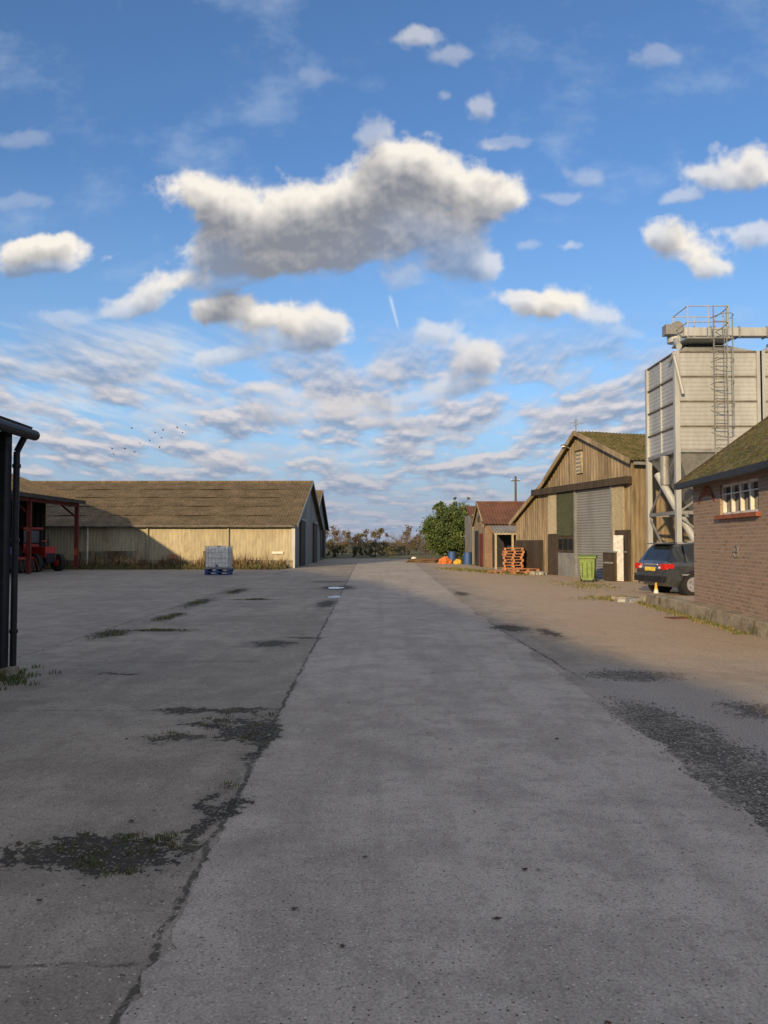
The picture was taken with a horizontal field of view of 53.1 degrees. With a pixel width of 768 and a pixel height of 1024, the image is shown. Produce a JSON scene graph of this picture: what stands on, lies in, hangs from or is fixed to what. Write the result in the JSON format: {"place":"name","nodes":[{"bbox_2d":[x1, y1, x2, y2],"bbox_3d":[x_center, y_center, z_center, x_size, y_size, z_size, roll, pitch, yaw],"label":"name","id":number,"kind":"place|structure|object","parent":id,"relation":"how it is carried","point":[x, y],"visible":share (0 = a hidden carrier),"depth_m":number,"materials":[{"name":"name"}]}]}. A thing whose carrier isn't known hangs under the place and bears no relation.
{"place":"outdoors","nodes":[
{"label":"outdoors","id":0,"kind":"place"},
{"bbox_2d":[316,490,328,557],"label":"second corrugated barn","id":1,"kind":"structure","parent":0,"point":[320,497],"depth_m":78.64,"materials":[{"name":"grey metal"}]},
{"bbox_2d":[320,527,324,557],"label":"doors","id":2,"kind":"structure","parent":1,"relation":"in","point":[324,527],"depth_m":78.59,"materials":[{"name":"black metal"}]},
{"bbox_2d":[287,543,463,568],"bbox_3d":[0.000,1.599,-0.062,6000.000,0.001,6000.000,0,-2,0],"label":"ground","id":3,"kind":"structure","parent":0,"point":[346,555],"depth_m":91.87,"materials":[{"name":"green plant"}]},
{"bbox_2d":[45,551,288,569],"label":"rough verge","id":4,"kind":"structure","parent":3,"relation":"on","point":[144,565],"depth_m":46.02,"materials":[{"name":"green plant"}]},
{"bbox_2d":[33,481,323,567],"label":"long corrugated barn","id":5,"kind":"structure","parent":3,"relation":"on","point":[274,521],"depth_m":49.02,"materials":[{"name":"metal"}]},
{"bbox_2d":[300,518,306,565],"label":"sliding door","id":6,"kind":"structure","parent":5,"relation":"in","point":[302,524],"depth_m":51.39,"materials":[{"name":"black metal"}]},
{"bbox_2d":[313,522,317,562],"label":"sliding door","id":7,"kind":"structure","parent":5,"relation":"in","point":[315,523],"depth_m":59.63,"materials":[{"name":"black metal"}]},
{"bbox_2d":[327,529,350,552],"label":"bare tree","id":8,"kind":"object","parent":3,"relation":"on","point":[339,538],"visible":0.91,"depth_m":109.76,"materials":[{"name":"brown plant"}]},
{"bbox_2d":[326,545,395,556],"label":"bramble bushes","id":9,"kind":"object","parent":3,"relation":"on","point":[360,552],"visible":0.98,"depth_m":83.32,"materials":[{"name":"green plant"}]},
{"bbox_2d":[359,529,381,553],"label":"bare tree","id":10,"kind":"object","parent":3,"relation":"on","point":[366,539],"visible":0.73,"depth_m":92.02,"materials":[{"name":"brown plant"}]},
{"bbox_2d":[326,524,426,547],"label":"distant trees","id":11,"kind":"object","parent":3,"relation":"on","point":[380,531],"visible":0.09,"depth_m":225.13,"materials":[{"name":"plant"}]},
{"bbox_2d":[326,534,447,555],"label":"winter hedgerow","id":12,"kind":"object","parent":3,"relation":"on","point":[381,548],"visible":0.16,"depth_m":95.54,"materials":[{"name":"brown plant"}]},
{"bbox_2d":[390,531,409,553],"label":"bare tree","id":13,"kind":"object","parent":3,"relation":"on","point":[402,539],"visible":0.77,"depth_m":99.97,"materials":[{"name":"brown plant"}]},
{"bbox_2d":[415,530,427,553],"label":"bare tree","id":14,"kind":"object","parent":3,"relation":"on","point":[420,538],"visible":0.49,"depth_m":103.92,"materials":[{"name":"brown plant"}]},
{"bbox_2d":[416,496,469,559],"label":"evergreen tree","id":15,"kind":"object","parent":3,"relation":"on","point":[446,534],"visible":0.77,"depth_m":66.84,"materials":[{"name":"green plant"}]},
{"bbox_2d":[511,476,519,500],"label":"utility pole","id":16,"kind":"object","parent":3,"relation":"on","point":[515,480],"visible":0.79,"depth_m":70.07,"materials":[{"name":"brown wood"}]},
{"bbox_2d":[0,559,767,1023],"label":"concrete yard","id":17,"kind":"structure","parent":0,"point":[80,759],"depth_m":7.30,"materials":[{"name":"grey concrete"}]},
{"bbox_2d":[10,547,18,572],"bbox_3d":[-20.306,1.936,38.883,3.270,2.450,2.140,0,-2,-6],"label":"blue tractor","id":18,"kind":"object","parent":17,"relation":"on","point":[10,558],"visible":0.08,"depth_m":38.80,"materials":[{"name":"paint"}]},
{"bbox_2d":[0,416,39,677],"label":"black steel shed","id":19,"kind":"structure","parent":17,"relation":"on","point":[9,428],"depth_m":9.22,"materials":[{"name":"paint"}]},
{"bbox_2d":[18,557,46,572],"bbox_3d":[-18.946,2.757,40.423,1.340,0.845,3.000,0,-2,0],"label":"red cultivator","id":20,"kind":"object","parent":17,"relation":"on","point":[21,566],"visible":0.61,"depth_m":39.75,"materials":[{"name":"metal"}]},
{"bbox_2d":[10,527,65,571],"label":"red tractor","id":21,"kind":"object","parent":17,"relation":"on","point":[41,552],"visible":0.52,"depth_m":42.13,"materials":[{"name":"paint"}]},
{"bbox_2d":[11,474,85,573],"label":"open fronted machinery shed","id":22,"kind":"structure","parent":17,"relation":"on","point":[33,498],"depth_m":43.37,"materials":[{"name":"red metal"}]},
{"bbox_2d":[0,587,275,877],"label":"grass tufts","id":23,"kind":"object","parent":17,"relation":"on","point":[13,679],"visible":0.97,"depth_m":5.62,"materials":[{"name":"plant"}]},
{"bbox_2d":[204,546,233,574],"bbox_3d":[-8.087,2.363,37.715,1.255,1.416,1.078,0,-2,0],"label":"ibc water tank","id":24,"kind":"object","parent":17,"relation":"on","point":[219,559],"visible":1,"depth_m":37.28,"materials":[{"name":"white plastic"}]},
{"bbox_2d":[15,623,733,1023],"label":"fallen leaves","id":25,"kind":"object","parent":17,"relation":"on","point":[365,855],"visible":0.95,"depth_m":3.74,"materials":[{"name":"brown plant"}]},
{"bbox_2d":[11,610,767,1019],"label":"loose gravel","id":26,"kind":"structure","parent":17,"relation":"on","point":[657,724],"depth_m":6.14,"materials":[{"name":"grey gravel"}]},
{"bbox_2d":[407,557,439,562],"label":"soil heap","id":27,"kind":"object","parent":17,"relation":"on","point":[425,560],"visible":0.9,"depth_m":59.22,"materials":[{"name":"brown soil"}]},
{"bbox_2d":[438,556,451,563],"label":"orange tarpaulin heap","id":28,"kind":"object","parent":17,"relation":"on","point":[445,560],"visible":1,"depth_m":56.59,"materials":[{"name":"orange plastic"}]},
{"bbox_2d":[448,551,455,562],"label":"blue barrel","id":29,"kind":"object","parent":17,"relation":"on","point":[452,555],"visible":0.66,"depth_m":58.46,"materials":[{"name":"plastic"}]},
{"bbox_2d":[453,559,461,563],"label":"yellow fertiliser bag","id":30,"kind":"object","parent":17,"relation":"on","point":[457,561],"visible":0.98,"depth_m":56.21,"materials":[{"name":"plastic"}]},
{"bbox_2d":[463,552,471,564],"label":"blue barrel","id":31,"kind":"object","parent":17,"relation":"on","point":[467,558],"visible":1,"depth_m":54.86,"materials":[{"name":"plastic"}]},
{"bbox_2d":[465,501,525,568],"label":"rust roofed store","id":32,"kind":"structure","parent":17,"relation":"on","point":[490,534],"depth_m":48.96,"materials":[{"name":"brick"}]},
{"bbox_2d":[471,504,515,568],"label":"doors and posts","id":33,"kind":"structure","parent":32,"relation":"in","point":[500,541],"depth_m":47.88,"materials":[{"name":"black paint"}]},
{"bbox_2d":[502,548,523,569],"bbox_3d":[6.745,2.519,40.234,1.142,1.309,1.345,0,-2,7],"label":"pallet stack","id":34,"kind":"object","parent":17,"relation":"on","point":[512,555],"visible":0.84,"depth_m":39.68,"materials":[{"name":"brown wood"}]},
{"bbox_2d":[488,568,538,574],"bbox_3d":[6.606,2.968,38.648,1.534,0.287,2.765,1,-3,-29],"label":"pallet stack","id":35,"kind":"object","parent":17,"relation":"on","point":[514,570],"visible":0.81,"depth_m":38.25,"materials":[{"name":"brown wood"}]},
{"bbox_2d":[522,571,547,574],"bbox_3d":[7.413,2.991,37.976,1.218,0.191,1.677,0,-2,0],"label":"rubble heap","id":36,"kind":"object","parent":17,"relation":"on","point":[539,573],"visible":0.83,"depth_m":37.51,"materials":[{"name":"white paint"}]},
{"bbox_2d":[578,555,597,581],"bbox_3d":[8.210,2.265,30.963,0.700,1.095,0.920,-1,-2,20],"label":"green wheeled bin","id":37,"kind":"object","parent":17,"relation":"on","point":[587,563],"visible":0.98,"depth_m":30.63,"materials":[{"name":"plastic"}]},
{"bbox_2d":[433,566,749,634],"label":"grass verge","id":38,"kind":"object","parent":17,"relation":"on","point":[669,611],"depth_m":21.45,"materials":[{"name":"plant"}]},
{"bbox_2d":[509,419,693,581],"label":"gabled workshop barn","id":39,"kind":"structure","parent":17,"relation":"on","point":[587,496],"depth_m":34.45,"materials":[{"name":"brown wood"}]},
{"bbox_2d":[515,485,630,581],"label":"doors and panels","id":40,"kind":"structure","parent":39,"relation":"in","point":[560,505],"depth_m":36.60,"materials":[{"name":"brown wood"}]},
{"bbox_2d":[573,486,612,578],"bbox_3d":[9.243,0.927,33.944,0.160,4.000,3.220,1,-2,-15],"label":"roller shutter door","id":41,"kind":"structure","parent":39,"relation":"in","point":[593,513],"depth_m":33.97,"materials":[{"name":"grey metal"}]},
{"bbox_2d":[601,551,626,580],"bbox_3d":[9.472,2.212,31.677,0.600,1.205,1.000,1,-2,-15],"label":"metal cabinet","id":42,"kind":"object","parent":17,"relation":"on","point":[609,565],"visible":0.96,"depth_m":31.46,"materials":[{"name":"brown metal"}]},
{"bbox_2d":[613,535,623,580],"bbox_3d":[9.504,1.870,31.181,0.060,1.850,0.500,1,-3,-29],"label":"leaning white board","id":43,"kind":"object","parent":17,"relation":"on","point":[618,543],"visible":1,"depth_m":31.09,"materials":[{"name":"paint"}]},
{"bbox_2d":[611,596,645,602],"bbox_3d":[6.780,2.355,20.682,1.278,0.138,1.103,-1,-2,13],"label":"concrete rubble","id":44,"kind":"object","parent":17,"relation":"on","point":[629,599],"visible":0.73,"depth_m":20.55,"materials":[{"name":"grey concrete"}]},
{"bbox_2d":[654,583,658,592],"bbox_3d":[7.050,2.103,19.933,0.300,0.545,0.300,1,-2,-17],"label":"traffic cone","id":45,"kind":"object","parent":17,"relation":"on","point":[655,589],"visible":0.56,"depth_m":19.91,"materials":[{"name":"plastic"}]},
{"bbox_2d":[634,541,694,595],"bbox_3d":[10.332,1.752,24.153,4.540,1.707,2.140,0,-2,-12],"label":"parked car","id":46,"kind":"object","parent":17,"relation":"on","point":[666,566],"visible":0.59,"depth_m":23.14,"materials":[{"name":"paint"}]},
{"bbox_2d":[664,616,689,618],"bbox_3d":[6.200,2.220,16.126,0.500,0.020,0.350,0,-2,-11],"label":"rusty drain cover","id":47,"kind":"object","parent":17,"relation":"on","point":[677,617],"visible":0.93,"depth_m":16.11,"materials":[{"name":"brown metal"}]},
{"bbox_2d":[645,305,767,589],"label":"grain silo","id":48,"kind":"object","parent":17,"relation":"on","point":[703,396],"visible":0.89,"depth_m":26.21,"materials":[{"name":"grey metal"}]},
{"bbox_2d":[646,593,767,639],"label":"mossy concrete kerb wall","id":49,"kind":"structure","parent":17,"relation":"on","point":[753,625],"depth_m":15.17,"materials":[{"name":"grey concrete"}]},
{"bbox_2d":[674,416,767,618],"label":"brick outbuilding","id":50,"kind":"structure","parent":17,"relation":"on","point":[728,483],"depth_m":15.09,"materials":[{"name":"red brick"}]},
{"bbox_2d":[714,478,760,519],"bbox_3d":[6.763,-0.238,14.650,0.220,0.700,2.200,0,-2,5],"label":"window","id":51,"kind":"structure","parent":50,"relation":"in","point":[740,499],"depth_m":14.62,"materials":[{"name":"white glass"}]},
{"bbox_2d":[761,344,767,418],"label":"grain silo","id":52,"kind":"object","parent":17,"relation":"on","point":[765,379],"visible":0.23,"depth_m":26.14,"materials":[{"name":"grey metal"}]},
{"bbox_2d":[0,137,767,536],"bbox_3d":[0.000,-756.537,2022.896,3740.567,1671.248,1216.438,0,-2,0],"label":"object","id":53,"kind":"structure","parent":0,"point":[384,199],"depth_m":2454.48,"materials":[{"name":"white"}]},
{"bbox_2d":[120,562,767,1023],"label":"concrete road","id":54,"kind":"structure","parent":0,"point":[594,818],"depth_m":3.83,"materials":[{"name":"grey concrete"}]}
]}

